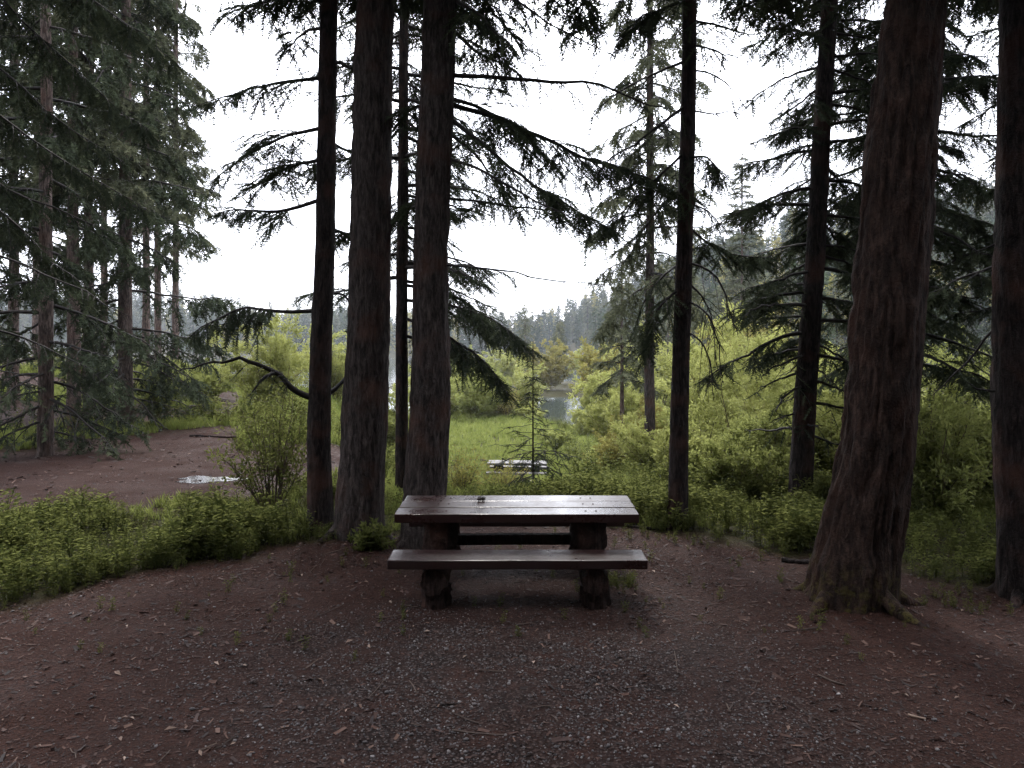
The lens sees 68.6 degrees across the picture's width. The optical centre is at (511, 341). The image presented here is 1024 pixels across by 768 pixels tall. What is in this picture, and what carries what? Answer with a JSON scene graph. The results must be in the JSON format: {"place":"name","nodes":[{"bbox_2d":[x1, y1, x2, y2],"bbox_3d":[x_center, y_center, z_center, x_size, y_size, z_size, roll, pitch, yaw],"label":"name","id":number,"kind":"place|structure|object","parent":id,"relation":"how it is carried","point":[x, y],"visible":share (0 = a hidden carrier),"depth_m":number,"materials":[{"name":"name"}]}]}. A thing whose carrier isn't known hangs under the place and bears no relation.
{"place":"outdoors","nodes":[
{"label":"outdoors","id":0,"kind":"place"},
{"bbox_2d":[20,358,669,424],"bbox_3d":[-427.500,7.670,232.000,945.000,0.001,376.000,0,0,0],"label":"lake water","id":1,"kind":"structure","parent":0,"point":[556,407],"depth_m":98.33,"materials":[{"name":"grey liquid"}]},
{"bbox_2d":[0,0,998,336],"label":"sky","id":2,"kind":"structure","parent":0,"point":[278,273],"materials":[{"name":"white"}]},
{"bbox_2d":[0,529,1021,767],"bbox_3d":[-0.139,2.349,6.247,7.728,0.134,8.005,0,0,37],"label":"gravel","id":3,"kind":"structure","parent":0,"point":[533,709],"depth_m":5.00,"materials":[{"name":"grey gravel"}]},
{"bbox_2d":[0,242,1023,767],"bbox_3d":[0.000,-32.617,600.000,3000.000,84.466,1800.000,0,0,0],"label":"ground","id":4,"kind":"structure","parent":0,"point":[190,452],"depth_m":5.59,"materials":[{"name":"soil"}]},
{"bbox_2d":[0,8,66,371],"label":"spruce tree","id":5,"kind":"object","parent":4,"relation":"on","point":[4,338],"visible":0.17,"depth_m":19.68,"materials":[{"name":"green plant"}]},
{"bbox_2d":[0,1,95,402],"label":"spruce tree","id":6,"kind":"object","parent":4,"relation":"on","point":[61,248],"visible":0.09,"depth_m":22.88,"materials":[{"name":"green plant"}]},
{"bbox_2d":[0,1,108,364],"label":"spruce tree","id":7,"kind":"object","parent":4,"relation":"on","point":[34,322],"visible":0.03,"depth_m":35.89,"materials":[{"name":"green plant"}]},
{"bbox_2d":[0,0,171,461],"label":"spruce tree","id":8,"kind":"object","parent":4,"relation":"on","point":[45,434],"visible":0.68,"depth_m":15.69,"materials":[{"name":"green plant"}]},
{"bbox_2d":[0,0,178,416],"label":"spruce tree","id":9,"kind":"object","parent":4,"relation":"on","point":[158,22],"visible":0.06,"depth_m":21.89,"materials":[{"name":"green plant"}]},
{"bbox_2d":[0,0,179,431],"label":"spruce tree","id":10,"kind":"object","parent":4,"relation":"on","point":[142,171],"visible":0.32,"depth_m":19.38,"materials":[{"name":"green plant"}]},
{"bbox_2d":[0,0,186,390],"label":"spruce tree","id":11,"kind":"object","parent":4,"relation":"on","point":[80,10],"visible":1,"depth_m":8.76,"materials":[{"name":"green plant"}]},
{"bbox_2d":[53,11,165,373],"bbox_3d":[-17.371,-10.750,32.096,5.494,25.250,5.065,0,0,0],"label":"spruce tree","id":12,"kind":"object","parent":4,"relation":"on","point":[103,276],"visible":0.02,"depth_m":31.92,"materials":[{"name":"green plant"}]},
{"bbox_2d":[37,0,243,435],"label":"spruce tree","id":13,"kind":"object","parent":4,"relation":"on","point":[121,279],"visible":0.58,"depth_m":20.49,"materials":[{"name":"green plant"}]},
{"bbox_2d":[97,0,224,397],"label":"spruce tree","id":14,"kind":"object","parent":4,"relation":"on","point":[182,135],"visible":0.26,"depth_m":27.32,"materials":[{"name":"green plant"}]},
{"bbox_2d":[133,356,199,411],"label":"willow bush","id":15,"kind":"object","parent":4,"relation":"on","point":[139,369],"visible":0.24,"depth_m":24.67,"materials":[{"name":"green plant"}]},
{"bbox_2d":[118,1,220,356],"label":"spruce tree","id":16,"kind":"object","parent":4,"relation":"on","point":[202,171],"visible":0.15,"depth_m":30.88,"materials":[{"name":"green plant"}]},
{"bbox_2d":[0,376,339,501],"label":"needle litter","id":17,"kind":"object","parent":4,"relation":"on","point":[162,449],"visible":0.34,"depth_m":14.55,"materials":[{"name":"brown plant"}]},
{"bbox_2d":[132,0,226,384],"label":"spruce tree","id":18,"kind":"object","parent":4,"relation":"on","point":[174,253],"visible":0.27,"depth_m":31.03,"materials":[{"name":"green plant"}]},
{"bbox_2d":[159,415,223,423],"bbox_3d":[-9.337,2.296,22.031,2.628,0.223,0.248,0,0,22],"label":"fallen log","id":19,"kind":"object","parent":4,"relation":"on","point":[219,420],"visible":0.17,"depth_m":22.16,"materials":[{"name":"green wood"}]},
{"bbox_2d":[173,357,244,397],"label":"willow bush","id":20,"kind":"object","parent":4,"relation":"on","point":[218,387],"visible":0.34,"depth_m":29.75,"materials":[{"name":"green plant"}]},
{"bbox_2d":[175,476,246,483],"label":"puddle water","id":21,"kind":"structure","parent":4,"relation":"on","point":[203,479],"depth_m":12.88,"materials":[{"name":"grey liquid"}]},
{"bbox_2d":[189,434,235,437],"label":"fallen branch","id":22,"kind":"object","parent":4,"relation":"on","point":[200,435],"visible":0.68,"depth_m":18.71,"materials":[{"name":"brown wood"}]},
{"bbox_2d":[0,467,451,609],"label":"undergrowth","id":23,"kind":"object","parent":4,"relation":"on","point":[228,526],"visible":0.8,"depth_m":8.33,"materials":[{"name":"green plant"}]},
{"bbox_2d":[204,357,308,509],"bbox_3d":[-3.456,1.354,10.654,1.619,2.282,1.662,0,0,0],"label":"leggy shrub","id":24,"kind":"object","parent":4,"relation":"on","point":[285,453],"visible":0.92,"depth_m":10.55,"materials":[{"name":"green plant"}]},
{"bbox_2d":[204,313,332,404],"bbox_3d":[-8.896,0.649,27.341,4.537,3.623,4.784,0,0,0],"label":"willow bush","id":25,"kind":"object","parent":4,"relation":"on","point":[279,346],"visible":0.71,"depth_m":26.55,"materials":[{"name":"green plant"}]},
{"bbox_2d":[286,325,346,400],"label":"willow bush","id":26,"kind":"object","parent":4,"relation":"on","point":[339,363],"visible":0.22,"depth_m":33.62,"materials":[{"name":"green plant"}]},
{"bbox_2d":[178,0,471,533],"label":"spruce tree","id":27,"kind":"object","parent":4,"relation":"on","point":[326,173],"visible":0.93,"depth_m":9.30,"materials":[{"name":"green plant"}]},
{"bbox_2d":[347,516,396,551],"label":"leggy shrub","id":28,"kind":"object","parent":4,"relation":"on","point":[367,538],"visible":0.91,"depth_m":8.56,"materials":[{"name":"green plant"}]},
{"bbox_2d":[0,229,753,357],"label":"forest","id":29,"kind":"object","parent":4,"relation":"on","point":[545,324],"visible":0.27,"depth_m":399.79,"materials":[{"name":"green plant"}]},
{"bbox_2d":[387,389,409,451],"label":"willow bush","id":30,"kind":"object","parent":4,"relation":"on","point":[391,430],"visible":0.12,"depth_m":29.66,"materials":[{"name":"green plant"}]},
{"bbox_2d":[268,1,546,494],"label":"spruce tree","id":31,"kind":"object","parent":4,"relation":"on","point":[468,314],"visible":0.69,"depth_m":13.92,"materials":[{"name":"green plant"}]},
{"bbox_2d":[392,365,467,410],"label":"willow bush","id":32,"kind":"object","parent":4,"relation":"on","point":[452,396],"visible":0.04,"depth_m":54.64,"materials":[{"name":"green plant"}]},
{"bbox_2d":[286,0,610,541],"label":"fir tree","id":33,"kind":"object","parent":4,"relation":"on","point":[360,492],"visible":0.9,"depth_m":8.94,"materials":[{"name":"brown plant"}]},
{"bbox_2d":[451,401,466,414],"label":"willow bush","id":34,"kind":"object","parent":4,"relation":"on","point":[456,410],"visible":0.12,"depth_m":56.38,"materials":[{"name":"green plant"}]},
{"bbox_2d":[450,345,481,384],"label":"willow bush","id":35,"kind":"object","parent":4,"relation":"on","point":[458,360],"visible":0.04,"depth_m":111.60,"materials":[{"name":"green plant"}]},
{"bbox_2d":[448,444,491,490],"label":"leggy shrub","id":36,"kind":"object","parent":4,"relation":"on","point":[461,477],"visible":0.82,"depth_m":14.48,"materials":[{"name":"green plant"}]},
{"bbox_2d":[452,729,503,734],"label":"fallen branch","id":37,"kind":"object","parent":4,"relation":"on","point":[454,730],"visible":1,"depth_m":4.48,"materials":[{"name":"brown wood"}]},
{"bbox_2d":[450,370,512,418],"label":"willow bush","id":38,"kind":"object","parent":4,"relation":"on","point":[469,404],"visible":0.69,"depth_m":51.34,"materials":[{"name":"green plant"}]},
{"bbox_2d":[457,363,515,401],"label":"willow bush","id":39,"kind":"object","parent":4,"relation":"on","point":[497,373],"visible":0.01,"depth_m":61.17,"materials":[{"name":"green plant"}]},
{"bbox_2d":[472,393,519,416],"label":"willow bush","id":40,"kind":"object","parent":4,"relation":"on","point":[494,411],"visible":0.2,"depth_m":53.49,"materials":[{"name":"green plant"}]},
{"bbox_2d":[1,352,992,482],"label":"meadow weeds","id":41,"kind":"object","parent":4,"relation":"on","point":[390,458],"visible":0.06,"depth_m":21.69,"materials":[{"name":"green plant"}]},
{"bbox_2d":[0,361,995,530],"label":"meadow grass","id":42,"kind":"structure","parent":4,"relation":"on","point":[481,432],"depth_m":26.26,"materials":[{"name":"green plant"}]},
{"bbox_2d":[478,456,530,485],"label":"leggy shrub","id":43,"kind":"object","parent":4,"relation":"on","point":[503,478],"visible":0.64,"depth_m":15.51,"materials":[{"name":"green plant"}]},
{"bbox_2d":[475,345,535,384],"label":"willow bush","id":44,"kind":"object","parent":4,"relation":"on","point":[507,371],"visible":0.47,"depth_m":113.52,"materials":[{"name":"green plant"}]},
{"bbox_2d":[495,382,520,415],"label":"willow bush","id":45,"kind":"object","parent":4,"relation":"on","point":[505,411],"visible":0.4,"depth_m":52.73,"materials":[{"name":"green plant"}]},
{"bbox_2d":[0,510,1023,767],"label":"needle litter","id":46,"kind":"object","parent":4,"relation":"on","point":[750,708],"visible":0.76,"depth_m":5.59,"materials":[{"name":"brown plant"}]},
{"bbox_2d":[486,460,546,475],"bbox_3d":[0.213,5.050,28.995,2.294,0.854,1.672,0,0,4],"label":"picnic table","id":47,"kind":"object","parent":4,"relation":"on","point":[496,464],"visible":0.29,"depth_m":28.82,"materials":[{"name":"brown wood"}]},
{"bbox_2d":[18,531,1015,767],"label":"twig litter","id":48,"kind":"object","parent":4,"relation":"on","point":[484,669],"visible":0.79,"depth_m":5.64,"materials":[{"name":"brown wood"}]},
{"bbox_2d":[387,495,647,609],"bbox_3d":[0.048,2.018,7.388,2.294,0.854,1.672,0,1,0],"label":"picnic table","id":49,"kind":"object","parent":4,"relation":"on","point":[587,520],"visible":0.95,"depth_m":6.99,"materials":[{"name":"brown wood"}]},
{"bbox_2d":[477,496,485,501],"bbox_3d":[-0.309,1.570,7.501,0.087,0.073,0.073,0,0,-29],"label":"fir cone","id":50,"kind":"object","parent":49,"relation":"on","point":[480,499],"visible":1,"depth_m":7.49,"materials":[{"name":"brown plant"}]},
{"bbox_2d":[23,502,1013,660],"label":"ground weeds","id":51,"kind":"object","parent":4,"relation":"on","point":[629,578],"visible":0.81,"depth_m":6.89,"materials":[{"name":"green plant"}]},
{"bbox_2d":[341,0,711,549],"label":"fir tree","id":52,"kind":"object","parent":4,"relation":"on","point":[427,452],"visible":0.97,"depth_m":8.76,"materials":[{"name":"brown plant"}]},
{"bbox_2d":[504,357,549,410],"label":"willow bush","id":53,"kind":"object","parent":4,"relation":"on","point":[522,391],"visible":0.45,"depth_m":59.59,"materials":[{"name":"green plant"}]},
{"bbox_2d":[514,305,539,382],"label":"spruce tree","id":54,"kind":"object","parent":4,"relation":"on","point":[524,321],"visible":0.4,"depth_m":131.74,"materials":[{"name":"green plant"}]},
{"bbox_2d":[512,401,548,417],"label":"willow bush","id":55,"kind":"object","parent":4,"relation":"on","point":[523,412],"visible":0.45,"depth_m":51.66,"materials":[{"name":"green plant"}]},
{"bbox_2d":[491,351,577,492],"bbox_3d":[0.371,1.483,13.015,1.592,3.000,1.592,0,0,0],"label":"fir sapling","id":56,"kind":"object","parent":4,"relation":"on","point":[533,457],"visible":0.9,"depth_m":12.92,"materials":[{"name":"green plant"}]},
{"bbox_2d":[506,337,579,390],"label":"willow bush","id":57,"kind":"object","parent":4,"relation":"on","point":[553,364],"visible":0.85,"depth_m":111.10,"materials":[{"name":"green plant"}]},
{"bbox_2d":[530,426,572,450],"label":"willow bush","id":58,"kind":"object","parent":4,"relation":"on","point":[562,438],"visible":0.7,"depth_m":40.90,"materials":[{"name":"green plant"}]},
{"bbox_2d":[548,322,574,377],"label":"spruce tree","id":59,"kind":"object","parent":4,"relation":"on","point":[562,331],"visible":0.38,"depth_m":127.67,"materials":[{"name":"green plant"}]},
{"bbox_2d":[570,408,606,435],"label":"willow bush","id":60,"kind":"object","parent":4,"relation":"on","point":[579,427],"visible":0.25,"depth_m":49.77,"materials":[{"name":"green plant"}]},
{"bbox_2d":[567,346,617,382],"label":"willow bush","id":61,"kind":"object","parent":4,"relation":"on","point":[576,361],"visible":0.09,"depth_m":114.31,"materials":[{"name":"green plant"}]},
{"bbox_2d":[568,336,624,411],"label":"broadleaf tree","id":62,"kind":"object","parent":4,"relation":"on","point":[590,358],"visible":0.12,"depth_m":57.84,"materials":[{"name":"green plant"}]},
{"bbox_2d":[582,380,619,421],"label":"willow bush","id":63,"kind":"object","parent":4,"relation":"on","point":[589,399],"visible":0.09,"depth_m":55.45,"materials":[{"name":"green plant"}]},
{"bbox_2d":[581,424,630,472],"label":"willow bush","id":64,"kind":"object","parent":4,"relation":"on","point":[611,445],"visible":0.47,"depth_m":24.28,"materials":[{"name":"green plant"}]},
{"bbox_2d":[585,434,640,468],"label":"willow bush","id":65,"kind":"object","parent":4,"relation":"on","point":[596,449],"visible":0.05,"depth_m":27.03,"materials":[{"name":"green plant"}]},
{"bbox_2d":[565,345,669,447],"bbox_3d":[4.756,2.783,33.632,4.972,5.750,5.182,0,0,0],"label":"willow bush","id":66,"kind":"object","parent":4,"relation":"on","point":[595,412],"visible":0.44,"depth_m":33.69,"materials":[{"name":"green plant"}]},
{"bbox_2d":[585,265,665,427],"bbox_3d":[4.563,1.174,30.038,3.356,8.750,2.807,0,0,0],"label":"spruce tree","id":67,"kind":"object","parent":4,"relation":"on","point":[622,376],"visible":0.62,"depth_m":29.89,"materials":[{"name":"green plant"}]},
{"bbox_2d":[597,343,655,361],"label":"willow bush","id":68,"kind":"object","parent":4,"relation":"on","point":[619,352],"visible":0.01,"depth_m":121.04,"materials":[{"name":"green plant"}]},
{"bbox_2d":[598,394,669,465],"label":"willow bush","id":69,"kind":"object","parent":4,"relation":"on","point":[659,409],"visible":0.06,"depth_m":28.14,"materials":[{"name":"green plant"}]},
{"bbox_2d":[624,524,666,529],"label":"fallen branch","id":70,"kind":"object","parent":4,"relation":"on","point":[637,526],"visible":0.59,"depth_m":9.51,"materials":[{"name":"brown wood"}]},
{"bbox_2d":[579,0,717,450],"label":"spruce tree","id":71,"kind":"object","parent":4,"relation":"on","point":[647,64],"visible":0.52,"depth_m":22.90,"materials":[{"name":"green plant"}]},
{"bbox_2d":[601,323,703,429],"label":"broadleaf tree","id":72,"kind":"object","parent":4,"relation":"on","point":[661,373],"visible":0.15,"depth_m":51.01,"materials":[{"name":"green plant"}]},
{"bbox_2d":[609,411,703,473],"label":"willow bush","id":73,"kind":"object","parent":4,"relation":"on","point":[634,447],"visible":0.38,"depth_m":18.81,"materials":[{"name":"green plant"}]},
{"bbox_2d":[655,302,673,376],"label":"spruce tree","id":74,"kind":"object","parent":4,"relation":"on","point":[667,334],"visible":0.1,"depth_m":84.69,"materials":[{"name":"green plant"}]},
{"bbox_2d":[519,0,837,529],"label":"spruce tree","id":75,"kind":"object","parent":4,"relation":"on","point":[683,267],"visible":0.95,"depth_m":9.61,"materials":[{"name":"green plant"}]},
{"bbox_2d":[649,417,727,482],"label":"willow bush","id":76,"kind":"object","parent":4,"relation":"on","point":[662,448],"visible":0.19,"depth_m":13.38,"materials":[{"name":"green plant"}]},
{"bbox_2d":[447,453,995,588],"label":"undergrowth","id":77,"kind":"object","parent":4,"relation":"on","point":[792,523],"visible":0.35,"depth_m":9.58,"materials":[{"name":"green plant"}]},
{"bbox_2d":[689,313,754,382],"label":"broadleaf tree","id":78,"kind":"object","parent":4,"relation":"on","point":[703,337],"visible":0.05,"depth_m":60.17,"materials":[{"name":"green plant"}]},
{"bbox_2d":[654,299,796,452],"bbox_3d":[6.821,1.309,24.227,4.708,5.342,4.838,0,0,0],"label":"willow bush","id":79,"kind":"object","parent":4,"relation":"on","point":[696,391],"visible":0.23,"depth_m":23.54,"materials":[{"name":"green plant"}]},
{"bbox_2d":[688,432,784,500],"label":"willow bush","id":80,"kind":"object","parent":4,"relation":"on","point":[726,460],"visible":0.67,"depth_m":11.84,"materials":[{"name":"green plant"}]},
{"bbox_2d":[689,300,789,414],"bbox_3d":[8.473,1.383,28.436,4.559,5.986,5.500,0,0,0],"label":"willow bush","id":81,"kind":"object","parent":4,"relation":"on","point":[725,332],"visible":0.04,"depth_m":28.55,"materials":[{"name":"green plant"}]},
{"bbox_2d":[702,149,779,333],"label":"spruce tree","id":82,"kind":"object","parent":4,"relation":"on","point":[736,284],"visible":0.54,"depth_m":69.88,"materials":[{"name":"green plant"}]},
{"bbox_2d":[689,368,793,464],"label":"willow bush","id":83,"kind":"object","parent":4,"relation":"on","point":[721,416],"visible":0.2,"depth_m":15.05,"materials":[{"name":"green plant"}]},
{"bbox_2d":[729,304,800,372],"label":"broadleaf tree","id":84,"kind":"object","parent":4,"relation":"on","point":[761,332],"visible":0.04,"depth_m":73.61,"materials":[{"name":"green plant"}]},
{"bbox_2d":[714,388,820,486],"bbox_3d":[4.239,1.757,12.869,1.660,1.910,2.045,0,0,0],"label":"willow bush","id":85,"kind":"object","parent":4,"relation":"on","point":[761,437],"visible":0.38,"depth_m":12.71,"materials":[{"name":"green plant"}]},
{"bbox_2d":[700,326,841,454],"bbox_3d":[7.029,1.502,20.063,4.161,4.166,3.643,0,0,34],"label":"willow bush","id":86,"kind":"object","parent":4,"relation":"on","point":[751,410],"visible":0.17,"depth_m":19.84,"materials":[{"name":"green plant"}]},
{"bbox_2d":[774,270,800,367],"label":"spruce tree","id":87,"kind":"object","parent":4,"relation":"on","point":[791,301],"visible":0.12,"depth_m":94.95,"materials":[{"name":"green plant"}]},
{"bbox_2d":[581,176,994,378],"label":"forest","id":88,"kind":"object","parent":4,"relation":"on","point":[775,239],"visible":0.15,"depth_m":203.43,"materials":[{"name":"green plant"}]},
{"bbox_2d":[781,557,809,563],"bbox_3d":[3.127,2.351,8.057,0.455,0.061,0.136,0,0,0],"label":"fallen log","id":89,"kind":"object","parent":4,"relation":"on","point":[794,561],"visible":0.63,"depth_m":8.02,"materials":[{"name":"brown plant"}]},
{"bbox_2d":[764,377,843,474],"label":"willow bush","id":90,"kind":"object","parent":4,"relation":"on","point":[826,461],"visible":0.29,"depth_m":14.38,"materials":[{"name":"green plant"}]},
{"bbox_2d":[770,338,845,428],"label":"willow bush","id":91,"kind":"object","parent":4,"relation":"on","point":[832,369],"depth_m":22.25,"materials":[{"name":"green plant"}]},
{"bbox_2d":[690,0,943,508],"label":"spruce tree","id":92,"kind":"object","parent":4,"relation":"on","point":[819,249],"visible":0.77,"depth_m":11.14,"materials":[{"name":"green plant"}]},
{"bbox_2d":[817,674,845,685],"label":"fallen branch","id":93,"kind":"object","parent":4,"relation":"on","point":[821,676],"visible":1,"depth_m":5.22,"materials":[{"name":"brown wood"}]},
{"bbox_2d":[704,0,1001,628],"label":"fir tree","id":94,"kind":"object","parent":4,"relation":"on","point":[855,563],"visible":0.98,"depth_m":6.48,"materials":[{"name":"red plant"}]},
{"bbox_2d":[765,0,997,411],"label":"spruce tree","id":95,"kind":"object","parent":4,"relation":"on","point":[960,86],"visible":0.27,"depth_m":12.40,"materials":[{"name":"green plant"}]},
{"bbox_2d":[829,347,935,404],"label":"willow bush","id":96,"kind":"object","parent":4,"relation":"on","point":[923,388],"depth_m":25.92,"materials":[{"name":"green plant"}]},
{"bbox_2d":[908,713,925,719],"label":"fallen branch","id":97,"kind":"object","parent":4,"relation":"on","point":[913,716],"visible":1,"depth_m":4.72,"materials":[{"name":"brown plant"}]},
{"bbox_2d":[818,0,1023,608],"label":"fir tree","id":98,"kind":"object","parent":4,"relation":"on","point":[1006,375],"visible":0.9,"depth_m":6.96,"materials":[{"name":"brown plant"}]},
{"bbox_2d":[911,378,992,520],"bbox_3d":[5.576,1.486,10.242,1.555,2.014,1.977,0,0,-43],"label":"willow bush","id":99,"kind":"object","parent":4,"relation":"on","point":[935,482],"visible":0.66,"depth_m":9.89,"materials":[{"name":"green plant"}]},
{"bbox_2d":[917,397,992,502],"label":"willow bush","id":100,"kind":"object","parent":4,"relation":"on","point":[986,443],"visible":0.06,"depth_m":11.22,"materials":[{"name":"green plant"}]},
{"bbox_2d":[921,323,991,433],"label":"willow bush","id":101,"kind":"object","parent":4,"relation":"on","point":[941,353],"visible":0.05,"depth_m":16.56,"materials":[{"name":"green plant"}]},
{"bbox_2d":[926,1,998,379],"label":"spruce tree","id":102,"kind":"object","parent":4,"relation":"on","point":[989,249],"visible":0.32,"depth_m":11.51,"materials":[{"name":"green plant"}]},
{"bbox_2d":[956,362,991,453],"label":"willow bush","id":103,"kind":"object","parent":4,"relation":"on","point":[981,372],"visible":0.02,"depth_m":19.50,"materials":[{"name":"green plant"}]}
]}

